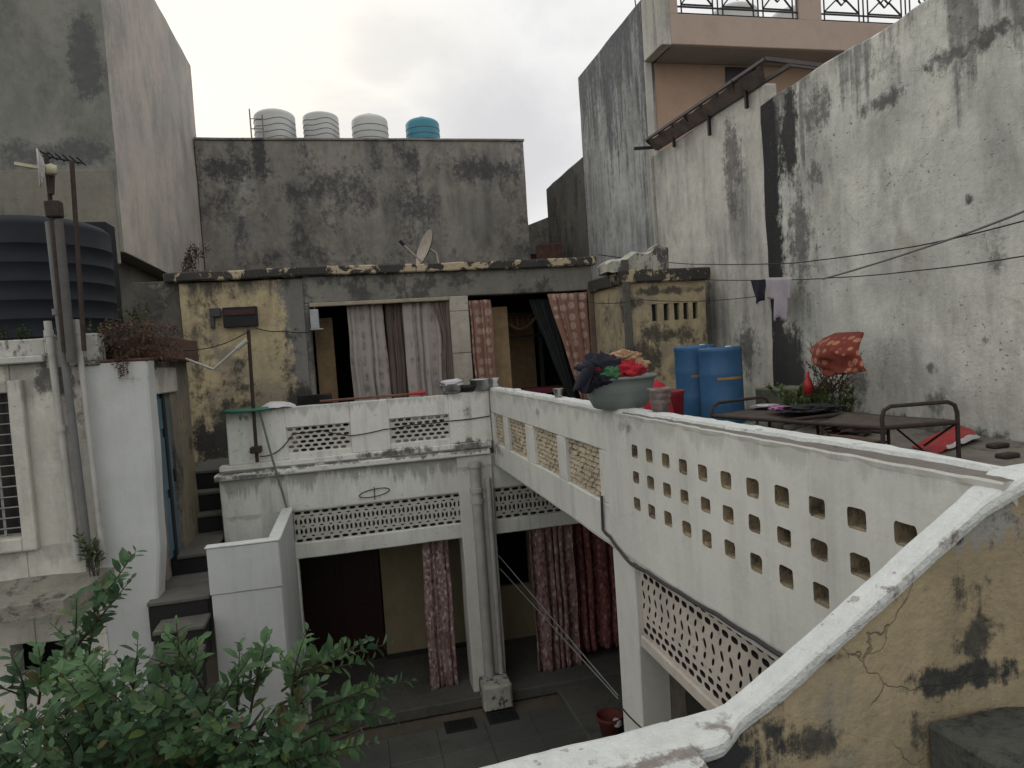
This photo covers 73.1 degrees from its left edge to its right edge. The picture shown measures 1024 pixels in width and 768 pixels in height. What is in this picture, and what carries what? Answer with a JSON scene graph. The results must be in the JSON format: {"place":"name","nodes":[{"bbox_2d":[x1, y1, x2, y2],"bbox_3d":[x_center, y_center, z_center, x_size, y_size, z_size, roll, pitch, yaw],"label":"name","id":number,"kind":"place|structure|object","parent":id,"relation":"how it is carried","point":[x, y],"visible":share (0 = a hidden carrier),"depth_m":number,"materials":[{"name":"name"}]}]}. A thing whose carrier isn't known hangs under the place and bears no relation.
{"place":"outdoors","nodes":[
{"label":"outdoors","id":0,"kind":"place"},
{"bbox_2d":[320,390,425,401],"bbox_3d":[-1.862,0.168,9.300,1.397,0.070,0.080,-4,3,-13],"label":"broom","id":1,"kind":"object","parent":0,"point":[422,392],"visible":1,"depth_m":9.29,"materials":[{"name":"red plastic"}]},
{"bbox_2d":[198,628,564,763],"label":"ground","id":2,"kind":"structure","parent":0,"point":[438,721],"depth_m":9.34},
{"bbox_2d":[0,334,198,767],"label":"house","id":3,"kind":"structure","parent":2,"relation":"on","point":[141,425],"depth_m":7.05,"materials":[{"name":"white paint"}]},
{"bbox_2d":[0,380,40,554],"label":"window frame","id":4,"kind":"structure","parent":3,"relation":"in","point":[18,507],"depth_m":6.84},
{"bbox_2d":[14,148,85,351],"bbox_3d":[-4.374,-1.278,6.730,0.248,1.927,0.654,-3,3,20],"label":"antenna mast","id":5,"kind":"object","parent":3,"relation":"on","point":[53,209],"visible":0.98,"depth_m":6.66,"materials":[{"name":"metal"}]},
{"bbox_2d":[53,219,76,361],"bbox_3d":[-4.369,-0.904,6.754,0.090,1.380,0.090,-4,3,-13],"label":"post","id":6,"kind":"object","parent":5,"relation":"attached to","point":[68,326],"visible":1,"depth_m":6.72,"materials":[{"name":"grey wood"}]},
{"bbox_2d":[0,319,114,345],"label":"roof weed","id":7,"kind":"object","parent":3,"relation":"on","point":[29,336],"visible":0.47,"depth_m":7.07,"materials":[{"name":"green plant"}]},
{"bbox_2d":[0,215,119,354],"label":"black water tank","id":8,"kind":"object","parent":3,"relation":"on","point":[26,296],"visible":0.71,"depth_m":7.18,"materials":[{"name":"plastic"}]},
{"bbox_2d":[43,321,81,561],"bbox_3d":[-4.485,0.582,6.894,0.139,2.422,0.088,-4,3,-13],"label":"drain pipe","id":9,"kind":"object","parent":3,"relation":"attached to","point":[48,333],"visible":1,"depth_m":6.87,"materials":[{"name":"white plastic"}]},
{"bbox_2d":[45,221,93,571],"bbox_3d":[-4.388,0.146,6.850,0.146,3.481,0.087,-5,3,-28],"label":"drain pipe","id":10,"kind":"object","parent":3,"relation":"attached to","point":[74,442],"visible":0.66,"depth_m":6.84,"materials":[{"name":"grey plastic"}]},
{"bbox_2d":[69,160,86,350],"bbox_3d":[-4.251,-1.249,6.771,0.094,1.851,0.044,-4,3,-13],"label":"pole","id":11,"kind":"object","parent":3,"relation":"on","point":[77,254],"visible":1,"depth_m":6.76,"materials":[{"name":"metal"}]},
{"bbox_2d":[72,527,106,576],"bbox_3d":[-4.173,1.660,6.851,0.298,0.518,0.195,-5,3,-30],"label":"ledge weed","id":12,"kind":"object","parent":3,"relation":"on","point":[93,553],"visible":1,"depth_m":6.87,"materials":[{"name":"green plant"}]},
{"bbox_2d":[73,319,106,563],"bbox_3d":[-4.235,0.588,6.932,0.103,2.471,0.070,-4,3,-13],"label":"drain pipe","id":13,"kind":"object","parent":3,"relation":"attached to","point":[89,435],"visible":0.84,"depth_m":6.91,"materials":[{"name":"white plastic"}]},
{"bbox_2d":[83,222,123,359],"bbox_3d":[-5.409,-1.092,8.893,0.603,1.901,0.353,-4,3,-13],"label":"water cistern","id":14,"kind":"object","parent":3,"relation":"on","point":[109,229],"visible":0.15,"depth_m":8.98,"materials":[{"name":"black plastic"}]},
{"bbox_2d":[118,298,150,336],"bbox_3d":[-4.572,-0.781,8.347,0.399,0.493,0.140,-5,3,-21],"label":"roof weed","id":15,"kind":"object","parent":3,"relation":"on","point":[132,315],"visible":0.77,"depth_m":8.35,"materials":[{"name":"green plant"}]},
{"bbox_2d":[92,312,193,380],"bbox_3d":[-4.102,-0.411,7.461,1.214,0.742,1.034,-4,3,-13],"label":"dry creeper","id":16,"kind":"object","parent":3,"relation":"on","point":[135,331],"visible":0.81,"depth_m":7.32,"materials":[{"name":"brown plant"}]},
{"bbox_2d":[157,394,180,559],"bbox_3d":[-3.960,1.052,7.911,0.080,1.880,0.750,-4,3,-13],"label":"door","id":17,"kind":"structure","parent":3,"relation":"in","point":[162,440],"depth_m":7.90,"materials":[{"name":"blue paint"}]},
{"bbox_2d":[0,0,204,337],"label":"cement tower","id":18,"kind":"structure","parent":2,"relation":"on","point":[101,90],"depth_m":10.76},
{"bbox_2d":[193,137,530,443],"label":"long cement building","id":19,"kind":"structure","parent":2,"relation":"on","point":[268,203],"depth_m":17.84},
{"bbox_2d":[249,109,264,137],"bbox_3d":[-6.523,-6.460,17.696,0.331,1.150,0.031,-4,3,-13],"label":"ladder","id":20,"kind":"object","parent":19,"relation":"attached to","point":[251,128],"visible":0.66,"depth_m":17.67,"materials":[{"name":"grey metal"}]},
{"bbox_2d":[253,108,296,137],"bbox_3d":[-6.312,-6.696,18.454,1.078,1.122,1.069,-4,3,-13],"label":"water tank","id":21,"kind":"object","parent":19,"relation":"on","point":[278,123],"visible":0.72,"depth_m":18.00,"materials":[{"name":"white plastic"}]},
{"bbox_2d":[303,111,339,137],"bbox_3d":[-5.153,-6.758,18.726,0.958,1.064,0.949,-4,3,-13],"label":"water tank","id":22,"kind":"object","parent":19,"relation":"on","point":[320,124],"visible":0.62,"depth_m":18.31,"materials":[{"name":"white plastic"}]},
{"bbox_2d":[351,113,388,137],"bbox_3d":[-3.896,-6.867,19.019,0.998,1.083,0.989,-4,3,-13],"label":"water tank","id":23,"kind":"object","parent":19,"relation":"on","point":[368,125],"visible":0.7,"depth_m":18.59,"materials":[{"name":"white plastic"}]},
{"bbox_2d":[405,116,439,137],"bbox_3d":[-2.490,-6.942,19.349,0.958,1.014,0.949,-4,3,-13],"label":"water tank","id":24,"kind":"object","parent":19,"relation":"on","point":[422,127],"visible":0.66,"depth_m":18.94,"materials":[{"name":"blue plastic"}]},
{"bbox_2d":[479,674,514,712],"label":"pipe block","id":25,"kind":"structure","parent":2,"relation":"on","point":[497,693],"depth_m":9.34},
{"bbox_2d":[528,217,549,258],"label":"distant shed","id":26,"kind":"structure","parent":2,"relation":"on","point":[538,232],"depth_m":24.32,"materials":[{"name":"grey concrete"}]},
{"bbox_2d":[546,157,588,257],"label":"lane wall","id":27,"kind":"structure","parent":2,"relation":"on","point":[566,210],"depth_m":17.74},
{"bbox_2d":[162,244,1023,740],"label":"courtyard house","id":28,"kind":"structure","parent":2,"relation":"on","point":[784,540],"depth_m":9.20,"materials":[{"name":"white paint"}]},
{"bbox_2d":[132,281,203,466],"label":"side wall","id":29,"kind":"structure","parent":28,"relation":"attached to","point":[162,298],"depth_m":10.56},
{"bbox_2d":[135,457,229,765],"bbox_3d":[-3.687,2.487,8.120,0.659,2.544,5.552,-4,3,-13],"label":"outdoor staircase","id":30,"kind":"structure","parent":28,"relation":"on","point":[185,597],"depth_m":7.50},
{"bbox_2d":[179,240,211,270],"bbox_3d":[-5.070,-1.901,10.987,0.591,0.768,0.133,-5,3,-17],"label":"creeper","id":31,"kind":"object","parent":28,"relation":"on","point":[190,262],"depth_m":10.97,"materials":[{"name":"brown plant"}]},
{"bbox_2d":[209,306,258,328],"bbox_3d":[-4.308,-1.035,10.714,0.693,0.312,0.116,-4,3,-13],"label":"vent box","id":32,"kind":"object","parent":28,"relation":"attached to","point":[244,316],"visible":1,"depth_m":10.68,"materials":[{"name":"metal"}]},
{"bbox_2d":[221,406,271,413],"bbox_3d":[-3.391,0.329,8.892,0.670,0.045,0.469,-4,3,-13],"label":"green tray","id":33,"kind":"object","parent":28,"relation":"on","point":[246,409],"visible":0.9,"depth_m":8.72,"materials":[{"name":"plastic"}]},
{"bbox_2d":[247,330,261,461],"bbox_3d":[-3.304,0.157,8.753,0.140,1.684,0.142,-4,3,-13],"label":"rusty pole","id":34,"kind":"object","parent":28,"relation":"attached to","point":[255,449],"visible":1,"depth_m":8.72,"materials":[{"name":"metal"}]},
{"bbox_2d":[186,338,248,369],"bbox_3d":[-3.777,-0.349,8.512,1.028,0.377,0.061,-5,3,-18],"label":"bent pipe","id":35,"kind":"object","parent":34,"relation":"attached to","point":[241,344],"visible":0.86,"depth_m":8.56,"materials":[{"name":"white plastic"}]},
{"bbox_2d":[259,411,287,507],"bbox_3d":[-3.024,1.331,8.885,0.284,2.042,0.093,-5,3,-27],"label":"hose","id":36,"kind":"object","parent":28,"relation":"attached to","point":[272,459],"visible":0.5,"depth_m":8.82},
{"bbox_2d":[263,401,295,409],"bbox_3d":[-3.059,0.267,9.054,0.438,0.104,0.434,-4,3,-13],"label":"white rag","id":37,"kind":"object","parent":28,"relation":"on","point":[273,405],"visible":0.98,"depth_m":8.90,"materials":[{"name":"fabric"}]},
{"bbox_2d":[292,392,332,450],"bbox_3d":[-2.917,0.599,10.204,0.524,0.929,0.654,-4,3,-13],"label":"chair","id":38,"kind":"object","parent":28,"relation":"on","point":[307,399],"visible":0.35,"depth_m":9.93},
{"bbox_2d":[310,309,323,329],"bbox_3d":[-3.114,-1.024,10.999,0.202,0.327,0.110,-4,3,-13],"label":"meter box","id":39,"kind":"object","parent":28,"relation":"attached to","point":[314,318],"visible":1,"depth_m":10.95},
{"bbox_2d":[294,527,385,665],"bbox_3d":[-2.680,3.321,10.796,1.250,2.120,0.075,-4,3,-13],"label":"door","id":40,"kind":"structure","parent":28,"relation":"in","point":[341,593],"depth_m":10.78,"materials":[{"name":"red wood"}]},
{"bbox_2d":[347,304,394,421],"bbox_3d":[-2.327,-0.298,11.398,0.645,2.010,0.146,-4,3,-13],"label":"curtain","id":41,"kind":"object","parent":28,"relation":"hanging from","point":[369,361],"visible":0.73,"depth_m":11.37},
{"bbox_2d":[260,416,489,456],"bbox_3d":[-1.780,0.683,9.242,3.044,0.287,0.012,-4,3,-13],"label":"cable","id":42,"kind":"object","parent":28,"relation":"attached to","point":[370,432],"visible":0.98,"depth_m":9.21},
{"bbox_2d":[385,303,410,423],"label":"curtain","id":43,"kind":"object","parent":28,"relation":"hanging from","point":[396,345],"visible":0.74,"depth_m":11.52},
{"bbox_2d":[398,229,438,262],"bbox_3d":[-1.615,-2.466,12.896,0.891,0.840,0.583,-4,3,3],"label":"satellite dish","id":44,"kind":"object","parent":28,"relation":"on","point":[424,248],"visible":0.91,"depth_m":12.96,"materials":[{"name":"paint"}]},
{"bbox_2d":[402,301,445,422],"bbox_3d":[-1.426,-0.367,11.579,0.694,2.011,0.118,-4,3,-13],"label":"curtain","id":45,"kind":"object","parent":28,"relation":"hanging from","point":[423,337],"visible":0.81,"depth_m":11.54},
{"bbox_2d":[421,540,457,689],"bbox_3d":[-1.034,3.236,9.775,0.406,2.200,0.079,-4,3,-13],"label":"curtain","id":46,"kind":"object","parent":28,"relation":"hanging from","point":[438,613],"visible":0.98,"depth_m":9.77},
{"bbox_2d":[433,300,453,416],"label":"curtain","id":47,"kind":"object","parent":28,"relation":"hanging from","point":[442,312],"visible":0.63,"depth_m":11.56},
{"bbox_2d":[439,381,463,393],"bbox_3d":[-0.830,0.044,9.540,0.340,0.155,0.340,-4,3,-13],"label":"steel bowl","id":48,"kind":"object","parent":28,"relation":"on","point":[446,389],"visible":0.94,"depth_m":9.41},
{"bbox_2d":[461,385,475,391],"bbox_3d":[-0.617,0.060,9.591,0.300,0.090,0.300,-4,3,-13],"label":"frying pan","id":49,"kind":"object","parent":28,"relation":"on","point":[467,388],"visible":0.81,"depth_m":9.47,"materials":[{"name":"metal"}]},
{"bbox_2d":[469,378,491,390],"bbox_3d":[-0.436,0.003,9.642,0.330,0.175,0.330,-4,3,-13],"label":"steel pot","id":50,"kind":"object","parent":28,"relation":"on","point":[482,384],"visible":0.94,"depth_m":9.51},
{"bbox_2d":[468,460,494,677],"bbox_3d":[-0.412,2.552,9.538,0.188,3.000,0.188,-4,3,-13],"label":"rain pipe","id":51,"kind":"object","parent":28,"relation":"attached to","point":[476,491],"visible":1,"depth_m":9.48,"materials":[{"name":"white plastic"}]},
{"bbox_2d":[468,300,496,409],"bbox_3d":[-0.467,-0.480,11.757,0.427,1.890,0.100,-4,3,-13],"label":"curtain","id":52,"kind":"object","parent":28,"relation":"hanging from","point":[482,336],"visible":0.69,"depth_m":11.73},
{"bbox_2d":[485,477,503,675],"bbox_3d":[-0.239,2.688,9.593,0.100,2.800,0.100,-4,3,-13],"label":"rain pipe","id":53,"kind":"object","parent":28,"relation":"attached to","point":[495,591],"visible":1,"depth_m":9.56,"materials":[{"name":"white plastic"}]},
{"bbox_2d":[497,513,528,585],"bbox_3d":[-0.026,2.693,11.371,0.540,1.200,0.020,-4,3,-13],"label":"window","id":54,"kind":"structure","parent":28,"relation":"in","point":[512,548],"depth_m":11.37,"materials":[{"name":"black glass"}]},
{"bbox_2d":[508,316,535,330],"bbox_3d":[0.161,-1.168,13.346,0.693,0.271,0.052,-4,3,-13],"label":"door garland","id":55,"kind":"object","parent":28,"relation":"attached to","point":[523,327],"depth_m":13.34,"materials":[{"name":"beige fabric"}]},
{"bbox_2d":[512,385,566,396],"bbox_3d":[0.419,0.379,12.805,1.129,0.622,0.702,-4,3,-13],"label":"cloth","id":56,"kind":"object","parent":28,"relation":"on","point":[544,389],"visible":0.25,"depth_m":12.52,"materials":[{"name":"red fabric"}]},
{"bbox_2d":[536,243,561,258],"bbox_3d":[0.967,-2.986,17.769,0.619,1.210,0.320,-4,3,-13],"label":"brick stack","id":57,"kind":"object","parent":28,"relation":"on","point":[552,250],"visible":0.38,"depth_m":17.61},
{"bbox_2d":[529,299,575,398],"bbox_3d":[0.729,-0.548,12.232,0.767,1.924,0.063,-4,3,-13],"label":"curtain","id":58,"kind":"object","parent":28,"relation":"hanging from","point":[544,316],"visible":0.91,"depth_m":12.21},
{"bbox_2d":[529,524,581,672],"bbox_3d":[0.633,3.107,10.124,0.680,2.240,0.134,-4,3,-13],"label":"curtain","id":59,"kind":"object","parent":28,"relation":"hanging from","point":[553,570],"visible":0.91,"depth_m":10.11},
{"bbox_2d":[553,388,562,397],"bbox_3d":[0.444,0.091,6.636,0.110,0.095,0.110,-4,3,-13],"label":"steel tumbler","id":60,"kind":"object","parent":28,"relation":"on","point":[557,392],"visible":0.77,"depth_m":6.60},
{"bbox_2d":[498,555,618,695],"bbox_3d":[0.325,2.417,7.514,0.010,0.056,4.269,-5,3,-14],"label":"cable","id":61,"kind":"object","parent":28,"relation":"attached to","point":[563,631],"visible":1,"depth_m":6.68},
{"bbox_2d":[499,568,618,698],"bbox_3d":[0.332,2.514,7.507,0.010,0.224,4.292,-5,3,-14],"label":"cable","id":62,"kind":"object","parent":28,"relation":"attached to","point":[564,639],"visible":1,"depth_m":6.66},
{"bbox_2d":[547,292,590,399],"bbox_3d":[1.016,-0.615,12.046,0.722,1.932,0.107,-4,3,-13],"label":"curtain","id":63,"kind":"object","parent":28,"relation":"hanging from","point":[570,312],"visible":0.75,"depth_m":12.04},
{"bbox_2d":[572,523,618,651],"bbox_3d":[1.267,2.961,10.390,0.818,2.061,0.177,-4,3,-13],"label":"curtain","id":64,"kind":"object","parent":28,"relation":"hanging from","point":[595,581],"visible":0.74,"depth_m":10.37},
{"bbox_2d":[587,373,656,409],"bbox_3d":[0.811,0.055,5.230,0.576,0.240,0.576,-4,3,-13],"label":"wash basin","id":65,"kind":"object","parent":28,"relation":"on","point":[624,392],"visible":0.75,"depth_m":5.02,"materials":[{"name":"grey plastic"}]},
{"bbox_2d":[573,362,596,393],"bbox_3d":[0.521,-0.045,4.906,0.200,0.226,0.072,-4,3,-13],"label":"cloth","id":66,"kind":"object","parent":65,"relation":"hanging from","point":[583,380],"visible":1,"depth_m":4.90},
{"bbox_2d":[573,350,620,393],"bbox_3d":[0.675,-0.093,5.121,0.409,0.315,0.380,-4,3,-13],"label":"cloth","id":67,"kind":"object","parent":65,"relation":"on","point":[601,360],"visible":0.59,"depth_m":4.99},
{"bbox_2d":[600,364,623,378],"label":"cloth","id":68,"kind":"object","parent":65,"relation":"on","point":[610,372],"visible":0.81,"depth_m":4.94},
{"bbox_2d":[618,359,649,376],"bbox_3d":[0.835,-0.094,5.039,0.276,0.177,0.281,-2,3,30],"label":"cloth","id":69,"kind":"object","parent":65,"relation":"in","point":[629,368],"visible":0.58,"depth_m":4.97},
{"bbox_2d":[632,357,650,371],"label":"cloth","id":70,"kind":"object","parent":65,"relation":"in","point":[645,363],"visible":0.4,"depth_m":5.05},
{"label":"cloth","id":71,"kind":"object","parent":65,"relation":"in","visible":0},
{"bbox_2d":[606,349,643,360],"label":"cloth","id":72,"kind":"object","parent":71,"relation":"on","point":[624,354],"visible":0.52,"depth_m":5.08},
{"bbox_2d":[647,387,671,412],"bbox_3d":[0.999,0.108,4.661,0.168,0.165,0.168,-4,3,-13],"label":"paint bucket","id":73,"kind":"object","parent":28,"relation":"on","point":[660,400],"visible":0.89,"depth_m":4.61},
{"bbox_2d":[644,383,674,413],"bbox_3d":[1.514,0.336,7.149,0.367,0.700,0.356,-4,3,-13],"label":"red sack","id":74,"kind":"object","parent":28,"relation":"on","point":[648,406],"visible":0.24,"depth_m":7.07,"materials":[{"name":"fabric"}]},
{"bbox_2d":[581,296,754,303],"bbox_3d":[2.319,-1.257,10.275,2.593,0.169,0.441,-3,3,16],"label":"cable","id":75,"kind":"object","parent":28,"relation":"attached to","point":[671,301],"visible":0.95,"depth_m":10.34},
{"bbox_2d":[671,389,684,414],"bbox_3d":[1.803,0.347,7.837,0.340,0.550,0.340,-4,3,-13],"label":"red bucket","id":76,"kind":"object","parent":28,"relation":"on","point":[677,396],"visible":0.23,"depth_m":7.70,"materials":[{"name":"plastic"}]},
{"bbox_2d":[600,496,783,657],"bbox_3d":[0.989,1.114,4.296,0.024,0.401,2.417,-4,3,-13],"label":"cable","id":77,"kind":"object","parent":28,"relation":"attached to","point":[731,624],"visible":0.94,"depth_m":4.05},
{"bbox_2d":[674,344,714,417],"bbox_3d":[2.467,-0.009,9.268,0.534,1.039,0.534,-4,3,-13],"label":"plastic drum","id":78,"kind":"object","parent":28,"relation":"on","point":[687,369],"visible":0.55,"depth_m":9.05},
{"bbox_2d":[698,346,744,422],"bbox_3d":[2.636,0.025,8.692,0.534,1.000,0.534,-4,3,-13],"label":"plastic drum","id":79,"kind":"object","parent":28,"relation":"on","point":[721,373],"visible":0.83,"depth_m":8.46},
{"bbox_2d":[755,384,819,424],"bbox_3d":[3.473,0.250,8.695,0.564,0.450,0.611,-4,3,-13],"label":"planter","id":80,"kind":"object","parent":28,"relation":"on","point":[770,395],"visible":0.29,"depth_m":8.52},
{"bbox_2d":[598,220,1023,264],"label":"cable","id":81,"kind":"object","parent":28,"relation":"attached to","point":[851,255],"visible":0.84,"depth_m":7.70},
{"bbox_2d":[764,380,886,434],"bbox_3d":[3.610,0.228,7.899,0.835,0.538,1.698,-4,3,-13],"label":"green potted plant","id":82,"kind":"object","parent":28,"relation":"on","point":[823,396],"visible":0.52,"depth_m":7.99,"materials":[{"name":"green plant"}]},
{"bbox_2d":[803,372,812,393],"bbox_3d":[3.364,-0.011,7.857,0.110,0.250,0.107,-4,3,-13],"label":"red bottle","id":83,"kind":"object","parent":82,"relation":"in","point":[807,385],"visible":1,"depth_m":7.82,"materials":[{"name":"plastic"}]},
{"bbox_2d":[801,339,863,393],"bbox_3d":[3.580,-0.213,7.958,0.426,0.624,1.245,-4,3,-13],"label":"dry bush","id":84,"kind":"object","parent":82,"relation":"on","point":[830,384],"visible":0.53,"depth_m":7.81,"materials":[{"name":"green plant"}]},
{"bbox_2d":[810,332,866,376],"bbox_3d":[3.479,-0.324,7.507,0.327,0.464,1.314,-4,3,-8],"label":"red cloth","id":85,"kind":"object","parent":84,"relation":"on","point":[834,354],"visible":1,"depth_m":7.28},
{"bbox_2d":[710,396,960,458],"bbox_3d":[2.807,0.376,6.418,0.868,0.486,2.210,-5,3,-20],"label":"folding cot","id":86,"kind":"object","parent":28,"relation":"on","point":[882,422],"visible":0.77,"depth_m":6.11,"materials":[{"name":"metal"}]},
{"bbox_2d":[750,404,779,407],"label":"cloth","id":87,"kind":"object","parent":86,"relation":"on","point":[763,405],"visible":0.98,"depth_m":7.38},
{"bbox_2d":[779,403,844,413],"bbox_3d":[2.919,0.241,6.843,0.707,0.083,0.557,-4,3,-13],"label":"cloth","id":88,"kind":"object","parent":86,"relation":"on","point":[811,408],"visible":1,"depth_m":6.71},
{"bbox_2d":[804,432,880,441],"bbox_3d":[3.086,0.562,6.906,0.705,0.042,0.851,-4,3,-13],"label":"board","id":89,"kind":"object","parent":28,"relation":"on","point":[851,437],"visible":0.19,"depth_m":6.81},
{"bbox_2d":[826,427,872,436],"bbox_3d":[3.502,0.481,7.224,0.494,0.189,0.461,-6,3,-39],"label":"cloth","id":90,"kind":"object","parent":28,"relation":"on","point":[852,432],"visible":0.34,"depth_m":7.05,"materials":[{"name":"fabric"}]},
{"bbox_2d":[705,255,1023,280],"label":"cable","id":91,"kind":"object","parent":28,"relation":"attached to","point":[889,273],"visible":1,"depth_m":7.12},
{"bbox_2d":[751,279,765,303],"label":"cloth","id":92,"kind":"object","parent":91,"relation":"hanging from","point":[759,287],"visible":1,"depth_m":9.58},
{"bbox_2d":[765,277,791,321],"bbox_3d":[3.525,-1.119,9.109,0.070,0.629,0.571,-4,3,-13],"label":"cloth","id":93,"kind":"object","parent":91,"relation":"hanging from","point":[778,290],"visible":1,"depth_m":9.09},
{"bbox_2d":[822,210,1023,279],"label":"cable","id":94,"kind":"object","parent":28,"relation":"attached to","point":[966,233],"visible":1,"depth_m":6.72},
{"bbox_2d":[912,425,979,453],"bbox_3d":[4.045,0.477,6.349,1.520,0.118,0.367,-6,3,-39],"label":"red sack","id":95,"kind":"object","parent":28,"relation":"on","point":[944,441],"visible":0.8,"depth_m":6.13,"materials":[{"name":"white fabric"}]},
{"bbox_2d":[927,706,1023,767],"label":"steps","id":96,"kind":"structure","parent":28,"relation":"on","point":[990,738],"depth_m":1.98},
{"bbox_2d":[986,442,1010,448],"bbox_3d":[4.177,0.530,5.934,0.162,0.044,0.105,-4,3,-13],"label":"rubble","id":97,"kind":"object","parent":28,"relation":"on","point":[1000,445],"visible":1,"depth_m":5.89,"materials":[{"name":"stone"}]},
{"bbox_2d":[995,451,1020,458],"bbox_3d":[3.944,0.567,5.494,0.164,0.042,0.101,-4,3,-13],"label":"rubble","id":98,"kind":"object","parent":28,"relation":"on","point":[1008,455],"visible":1,"depth_m":5.46,"materials":[{"name":"stone"}]},
{"bbox_2d":[654,83,775,408],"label":"wall","id":99,"kind":"structure","parent":2,"relation":"on","point":[710,198],"depth_m":10.72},
{"bbox_2d":[634,56,824,150],"bbox_3d":[3.165,-4.189,10.764,1.551,0.540,4.516,-6,3,-32],"label":"awning frame","id":100,"kind":"object","parent":99,"relation":"attached to","point":[744,86],"visible":0.96,"depth_m":10.34,"materials":[{"name":"metal"}]},
{"bbox_2d":[578,0,927,279],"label":"balcony building","id":101,"kind":"structure","parent":2,"relation":"on","point":[653,66],"depth_m":13.20,"materials":[{"name":"beige paint"}]},
{"bbox_2d":[714,1,756,15],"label":"water tank","id":102,"kind":"object","parent":101,"relation":"on","point":[740,4],"visible":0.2,"depth_m":13.97,"materials":[{"name":"white plastic"}]},
{"bbox_2d":[725,67,756,87],"bbox_3d":[4.465,-5.683,13.421,0.670,0.900,0.050,-4,3,-13],"label":"window","id":103,"kind":"structure","parent":101,"relation":"in","point":[730,72],"depth_m":13.34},
{"bbox_2d":[772,5,794,17],"bbox_3d":[6.014,-7.311,14.772,1.024,1.412,1.024,-4,3,-13],"label":"water tank","id":104,"kind":"object","parent":101,"relation":"on","point":[786,15],"visible":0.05,"depth_m":14.37,"materials":[{"name":"white plastic"}]},
{"bbox_2d":[484,464,1023,767],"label":"foreground stair wall","id":105,"kind":"structure","parent":2,"relation":"on","point":[882,666],"depth_m":2.03,"materials":[{"name":"yellow paint"}]},
{"bbox_2d":[760,0,1023,441],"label":"boundary wall","id":106,"kind":"structure","parent":2,"relation":"on","point":[907,130],"depth_m":7.16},
{"bbox_2d":[320,704,588,767],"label":"courtyard floor","id":107,"kind":"structure","parent":0,"point":[484,743],"depth_m":8.55,"materials":[{"name":"tile"}]},
{"bbox_2d":[0,546,416,767],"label":"garden tree","id":108,"kind":"object","parent":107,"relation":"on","point":[161,735],"visible":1,"depth_m":3.87,"materials":[{"name":"green plant"}]},
{"bbox_2d":[204,507,309,760],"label":"stair screen wall","id":109,"kind":"structure","parent":107,"relation":"on","point":[254,587],"depth_m":7.26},
{"bbox_2d":[444,717,476,733],"bbox_3d":[-0.673,4.438,8.996,0.400,0.030,0.281,-4,3,-13],"label":"drain cover","id":110,"kind":"object","parent":107,"relation":"on","point":[460,725],"visible":1,"depth_m":8.97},
{"bbox_2d":[486,708,519,724],"bbox_3d":[-0.125,4.394,9.147,0.404,0.031,0.282,-4,3,-13],"label":"drain cover","id":111,"kind":"object","parent":107,"relation":"on","point":[502,716],"visible":1,"depth_m":9.12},
{"bbox_2d":[596,707,623,736],"bbox_3d":[1.207,4.196,8.482,0.340,0.300,0.350,-4,3,-13],"label":"flower pot","id":112,"kind":"object","parent":107,"relation":"on","point":[609,719],"visible":0.86,"depth_m":8.42,"materials":[{"name":"plastic"}]},
{"bbox_2d":[156,0,929,224],"label":"sky","id":113,"kind":"structure","parent":0,"point":[481,69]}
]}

